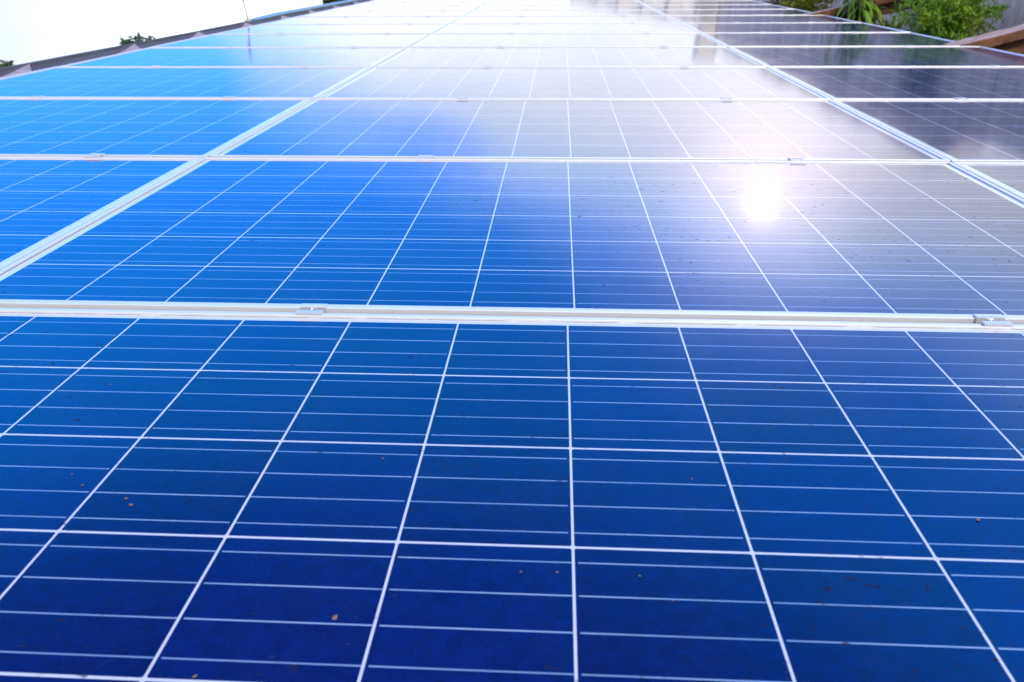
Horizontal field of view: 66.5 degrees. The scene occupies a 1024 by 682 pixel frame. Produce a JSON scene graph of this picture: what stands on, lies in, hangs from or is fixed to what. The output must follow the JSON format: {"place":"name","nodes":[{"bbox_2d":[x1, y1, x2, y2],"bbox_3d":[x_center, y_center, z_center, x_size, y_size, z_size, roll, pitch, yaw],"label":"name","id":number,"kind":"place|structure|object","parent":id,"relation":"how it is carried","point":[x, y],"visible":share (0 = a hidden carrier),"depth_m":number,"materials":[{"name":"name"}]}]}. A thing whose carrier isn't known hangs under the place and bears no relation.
{"place":"outdoors","nodes":[
{"label":"outdoors","id":0,"kind":"place"},
{"bbox_2d":[0,0,322,64],"label":"sky","id":1,"kind":"structure","parent":0,"point":[30,30],"materials":[{"name":"white"}]},
{"bbox_3d":[0.415,0.194,6.018,5.578,4.509,15.596,1,26,3],"label":"building","id":2,"kind":"object","parent":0,"visible":0},
{"bbox_2d":[0,156,201,269],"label":"solar panel","id":3,"kind":"object","parent":2,"relation":"on","point":[44,201],"visible":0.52,"depth_m":1.81,"materials":[{"name":"glass"}]},
{"bbox_2d":[0,98,311,157],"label":"solar panel","id":4,"kind":"object","parent":2,"relation":"on","point":[133,127],"visible":0.65,"depth_m":2.55,"materials":[{"name":"glass"}]},
{"bbox_2d":[84,153,104,156],"bbox_3d":[-1.131,-0.493,2.122,0.039,0.026,0.035,1,26,3],"label":"module clamp","id":5,"kind":"object","parent":4,"relation":"attached to","point":[96,155],"visible":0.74,"depth_m":2.12,"materials":[{"name":"metal"}]},
{"bbox_2d":[0,0,367,72],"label":"ridge flashing","id":6,"kind":"object","parent":2,"relation":"on","point":[67,59],"visible":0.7,"depth_m":5.48,"materials":[{"name":"grey metal"}]},
{"bbox_2d":[0,64,31,77],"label":"edge bracket","id":7,"kind":"object","parent":6,"relation":"attached to","point":[26,68],"visible":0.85,"depth_m":3.89,"materials":[{"name":"silver metal"}]},
{"bbox_2d":[103,43,139,56],"bbox_3d":[-2.419,-1.774,4.780,0.186,0.022,0.790,1,26,3],"label":"edge bracket","id":8,"kind":"object","parent":6,"relation":"attached to","point":[131,47],"visible":0.72,"depth_m":4.86,"materials":[{"name":"silver metal"}]},
{"bbox_2d":[179,31,204,40],"bbox_3d":[-2.364,-2.217,5.693,0.186,0.022,0.790,1,26,3],"label":"edge bracket","id":9,"kind":"object","parent":6,"relation":"attached to","point":[196,34],"visible":0.65,"depth_m":5.78,"materials":[{"name":"silver metal"}]},
{"bbox_2d":[233,22,252,29],"bbox_3d":[-2.311,-2.652,6.588,0.186,0.022,0.790,1,26,3],"label":"edge bracket","id":10,"kind":"object","parent":6,"relation":"attached to","point":[243,24],"visible":0.7,"depth_m":6.67,"materials":[{"name":"silver metal"}]},
{"bbox_2d":[242,0,250,21],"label":"pole","id":11,"kind":"object","parent":6,"relation":"on","point":[248,19],"visible":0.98,"depth_m":7.04,"materials":[{"name":"white metal"}]},
{"bbox_2d":[275,15,288,20],"bbox_3d":[-2.256,-3.097,7.503,0.186,0.022,0.790,1,26,3],"label":"edge bracket","id":12,"kind":"object","parent":6,"relation":"attached to","point":[280,17],"visible":0.68,"depth_m":7.60,"materials":[{"name":"silver metal"}]},
{"bbox_2d":[0,67,370,98],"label":"solar panel","id":13,"kind":"object","parent":2,"relation":"on","point":[182,82],"visible":0.68,"depth_m":3.45,"materials":[{"name":"glass"}]},
{"bbox_2d":[58,47,406,66],"bbox_3d":[-1.488,-1.592,4.415,1.633,0.040,0.990,1,26,3],"label":"solar panel","id":14,"kind":"object","parent":2,"relation":"on","point":[262,56],"visible":0.75,"depth_m":4.36,"materials":[{"name":"glass"}]},
{"bbox_2d":[152,33,430,46],"bbox_3d":[-1.437,-2.033,5.321,1.633,0.040,0.990,1,26,3],"label":"solar panel","id":15,"kind":"object","parent":2,"relation":"on","point":[325,40],"visible":0.7,"depth_m":5.28,"materials":[{"name":"glass"}]},
{"bbox_2d":[215,23,448,33],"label":"solar panel","id":16,"kind":"object","parent":2,"relation":"on","point":[335,28],"visible":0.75,"depth_m":6.19,"materials":[{"name":"glass"}]},
{"bbox_2d":[263,16,460,23],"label":"solar panel","id":17,"kind":"object","parent":2,"relation":"on","point":[377,20],"visible":0.71,"depth_m":7.14,"materials":[{"name":"glass"}]},
{"bbox_2d":[296,10,472,16],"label":"solar panel","id":18,"kind":"object","parent":2,"relation":"on","point":[394,13],"visible":0.69,"depth_m":8.04,"materials":[{"name":"glass"}]},
{"bbox_2d":[325,5,480,10],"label":"solar panel","id":19,"kind":"object","parent":2,"relation":"on","point":[386,8],"visible":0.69,"depth_m":8.95,"materials":[{"name":"glass"}]},
{"bbox_2d":[349,2,486,5],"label":"solar panel","id":20,"kind":"object","parent":2,"relation":"on","point":[417,3],"visible":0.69,"depth_m":9.87,"materials":[{"name":"glass"}]},
{"bbox_2d":[368,0,489,1],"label":"solar panel","id":21,"kind":"object","parent":2,"relation":"on","point":[429,0],"visible":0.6,"depth_m":10.57,"materials":[{"name":"glass"}]},
{"bbox_2d":[0,308,1023,681],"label":"solar panel","id":22,"kind":"object","parent":2,"relation":"on","point":[762,500],"visible":1,"depth_m":0.76,"materials":[{"name":"glass"}]},
{"bbox_2d":[296,303,327,314],"bbox_3d":[-0.299,-0.038,1.171,0.039,0.026,0.035,1,26,3],"label":"module clamp","id":23,"kind":"object","parent":22,"relation":"attached to","point":[312,309],"visible":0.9,"depth_m":1.17,"materials":[{"name":"metal"}]},
{"bbox_2d":[68,265,979,677],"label":"dirt crumbs","id":24,"kind":"object","parent":22,"relation":"on","point":[334,617],"visible":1,"depth_m":0.67,"materials":[{"name":"brown soil"}]},
{"bbox_2d":[973,314,1013,325],"bbox_3d":[0.688,-0.020,1.121,0.039,0.026,0.035,1,26,3],"label":"module clamp","id":25,"kind":"object","parent":22,"relation":"attached to","point":[991,319],"visible":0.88,"depth_m":1.12,"materials":[{"name":"metal"}]},
{"bbox_2d":[0,157,1023,324],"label":"solar panel","id":26,"kind":"object","parent":2,"relation":"on","point":[837,241],"visible":0.93,"depth_m":1.45,"materials":[{"name":"glass"}]},
{"bbox_2d":[417,155,432,158],"bbox_3d":[-0.231,-0.477,2.076,0.039,0.026,0.035,1,26,3],"label":"module clamp","id":27,"kind":"object","parent":26,"relation":"attached to","point":[425,157],"visible":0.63,"depth_m":2.08,"materials":[{"name":"metal"}]},
{"bbox_2d":[788,157,806,161],"bbox_3d":[0.738,-0.460,2.026,0.039,0.026,0.035,1,26,3],"label":"module clamp","id":28,"kind":"object","parent":26,"relation":"attached to","point":[796,159],"visible":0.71,"depth_m":2.03,"materials":[{"name":"metal"}]},
{"bbox_2d":[488,0,636,1],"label":"solar panel","id":29,"kind":"object","parent":2,"relation":"on","point":[555,0],"visible":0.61,"depth_m":10.45,"materials":[{"name":"glass"}]},
{"bbox_2d":[481,1,644,5],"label":"solar panel","id":30,"kind":"object","parent":2,"relation":"on","point":[565,3],"visible":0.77,"depth_m":9.81,"materials":[{"name":"glass"}]},
{"bbox_2d":[474,5,653,9],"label":"solar panel","id":31,"kind":"object","parent":2,"relation":"on","point":[570,7],"visible":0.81,"depth_m":8.85,"materials":[{"name":"glass"}]},
{"bbox_2d":[464,10,664,15],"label":"solar panel","id":32,"kind":"object","parent":2,"relation":"on","point":[564,12],"visible":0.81,"depth_m":7.94,"materials":[{"name":"glass"}]},
{"bbox_2d":[451,15,679,22],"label":"solar panel","id":33,"kind":"object","parent":2,"relation":"on","point":[566,19],"visible":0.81,"depth_m":7.04,"materials":[{"name":"glass"}]},
{"bbox_2d":[433,23,699,32],"bbox_3d":[0.415,-2.441,6.134,1.949,0.040,0.990,1,26,3],"label":"solar panel","id":34,"kind":"object","parent":2,"relation":"on","point":[565,27],"visible":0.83,"depth_m":6.13,"materials":[{"name":"glass"}]},
{"bbox_2d":[408,33,726,46],"bbox_3d":[0.355,-2.001,5.229,1.949,0.042,0.990,1,26,3],"label":"solar panel","id":35,"kind":"object","parent":2,"relation":"on","point":[565,39],"visible":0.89,"depth_m":5.18,"materials":[{"name":"glass"}]},
{"bbox_2d":[374,47,766,66],"bbox_3d":[0.304,-1.561,4.323,1.949,0.040,0.990,1,26,3],"label":"solar panel","id":36,"kind":"object","parent":2,"relation":"on","point":[568,56],"visible":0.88,"depth_m":4.25,"materials":[{"name":"glass"}]},
{"bbox_2d":[318,66,830,99],"bbox_3d":[0.249,-1.121,3.418,1.949,0.042,0.990,1,26,3],"label":"solar panel","id":37,"kind":"object","parent":2,"relation":"on","point":[404,82],"visible":0.81,"depth_m":3.33,"materials":[{"name":"glass"}]},
{"bbox_2d":[210,98,949,161],"bbox_3d":[0.183,-0.681,2.513,1.949,0.042,0.990,1,26,3],"label":"solar panel","id":38,"kind":"object","parent":2,"relation":"on","point":[714,129],"visible":0.81,"depth_m":2.40,"materials":[{"name":"glass"}]},
{"bbox_2d":[637,0,740,0],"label":"solar panel","id":39,"kind":"object","parent":2,"relation":"on","point":[688,0],"visible":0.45,"depth_m":10.25,"materials":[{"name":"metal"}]},
{"bbox_2d":[639,0,767,4],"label":"solar panel","id":40,"kind":"object","parent":2,"relation":"on","point":[699,2],"visible":0.6,"depth_m":9.67,"materials":[{"name":"glass"}]},
{"bbox_2d":[646,4,792,9],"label":"solar panel","id":41,"kind":"object","parent":2,"relation":"on","point":[752,6],"visible":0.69,"depth_m":8.80,"materials":[{"name":"glass"}]},
{"bbox_2d":[655,9,809,14],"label":"solar panel","id":42,"kind":"object","parent":2,"relation":"on","point":[731,11],"visible":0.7,"depth_m":7.90,"materials":[{"name":"glass"}]},
{"bbox_2d":[666,15,856,22],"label":"solar panel","id":43,"kind":"object","parent":2,"relation":"on","point":[743,18],"visible":0.67,"depth_m":6.96,"materials":[{"name":"glass"}]},
{"bbox_2d":[683,22,907,32],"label":"solar panel","id":44,"kind":"object","parent":2,"relation":"on","point":[790,27],"visible":0.69,"depth_m":6.04,"materials":[{"name":"glass"}]},
{"bbox_2d":[702,32,953,46],"bbox_3d":[2.069,-1.971,5.141,1.475,0.042,0.990,1,26,3],"label":"solar panel","id":45,"kind":"object","parent":2,"relation":"on","point":[727,39],"visible":0.75,"depth_m":5.13,"materials":[{"name":"glass"}]},
{"bbox_2d":[729,46,1023,66],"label":"solar panel","id":46,"kind":"object","parent":2,"relation":"on","point":[767,56],"visible":0.76,"depth_m":4.22,"materials":[{"name":"glass"}]},
{"bbox_2d":[769,66,1023,99],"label":"solar panel","id":47,"kind":"object","parent":2,"relation":"on","point":[929,82],"visible":0.67,"depth_m":3.33,"materials":[{"name":"glass"}]},
{"bbox_2d":[831,99,1023,161],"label":"solar panel","id":48,"kind":"object","parent":2,"relation":"on","point":[972,130],"visible":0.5,"depth_m":2.47,"materials":[{"name":"glass"}]},
{"bbox_2d":[952,162,1023,198],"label":"solar panel","id":49,"kind":"object","parent":2,"relation":"on","point":[1008,176],"visible":0.53,"depth_m":1.90,"materials":[{"name":"glass"}]},
{"label":"ground","id":50,"kind":"structure","parent":0,"visible":0},
{"bbox_2d":[0,60,13,67],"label":"tree","id":51,"kind":"object","parent":50,"relation":"on","point":[6,63],"visible":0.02,"depth_m":31.98,"materials":[{"name":"green plant"}]},
{"bbox_2d":[118,32,146,44],"bbox_3d":[-17.106,-11.524,36.489,2.898,5.430,2.313,-8,25,7],"label":"tree","id":52,"kind":"object","parent":50,"relation":"on","point":[138,37],"visible":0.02,"depth_m":35.80,"materials":[{"name":"green plant"}]},
{"bbox_2d":[140,35,154,40],"bbox_3d":[-18.128,-13.513,41.312,2.202,5.272,2.784,-8,25,7],"label":"tree","id":53,"kind":"object","parent":50,"relation":"on","point":[150,37],"depth_m":39.93,"materials":[{"name":"green plant"}]},
{"bbox_2d":[322,0,343,3],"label":"tree","id":54,"kind":"object","parent":50,"relation":"on","point":[327,1],"visible":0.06,"depth_m":30.30,"materials":[{"name":"green plant"}]},
{"bbox_2d":[753,0,1023,39],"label":"concrete wall","id":55,"kind":"structure","parent":50,"relation":"on","point":[1014,12],"depth_m":6.43,"materials":[{"name":"grey concrete"}]},
{"bbox_2d":[802,0,917,20],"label":"rusty beam","id":56,"kind":"structure","parent":55,"relation":"attached to","point":[882,4],"depth_m":7.33,"materials":[{"name":"brown metal"}]},
{"bbox_2d":[908,8,952,39],"bbox_3d":[4.005,-3.338,7.372,0.104,1.250,1.236,1,26,3],"label":"ivy","id":57,"kind":"object","parent":55,"relation":"attached to","point":[917,21],"visible":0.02,"depth_m":7.81,"materials":[{"name":"green plant"}]},
{"bbox_2d":[946,24,1023,54],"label":"rusty beam","id":58,"kind":"structure","parent":55,"relation":"attached to","point":[1011,39],"depth_m":4.67,"materials":[{"name":"brown metal"}]},
{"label":"soil bank","id":59,"kind":"structure","parent":55,"relation":"in","visible":0},
{"bbox_2d":[763,0,789,5],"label":"shrub","id":60,"kind":"object","parent":59,"relation":"on","point":[775,2],"visible":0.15,"depth_m":11.16,"materials":[{"name":"green plant"}]},
{"bbox_2d":[778,0,836,11],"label":"shrub","id":61,"kind":"object","parent":59,"relation":"on","point":[807,5],"visible":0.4,"depth_m":9.28,"materials":[{"name":"green plant"}]},
{"bbox_2d":[836,0,888,24],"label":"strap leaf plant","id":62,"kind":"object","parent":59,"relation":"on","point":[867,10],"visible":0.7,"depth_m":7.18,"materials":[{"name":"green plant"}]},
{"bbox_2d":[879,17,906,30],"bbox_3d":[3.225,-2.522,6.694,0.360,0.494,0.471,5,30,32],"label":"shrub","id":63,"kind":"object","parent":59,"relation":"on","point":[886,23],"visible":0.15,"depth_m":6.62,"materials":[{"name":"green plant"}]},
{"bbox_2d":[889,0,1009,40],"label":"shrub","id":64,"kind":"object","parent":59,"relation":"on","point":[943,19],"visible":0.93,"depth_m":5.93,"materials":[{"name":"green plant"}]}
]}

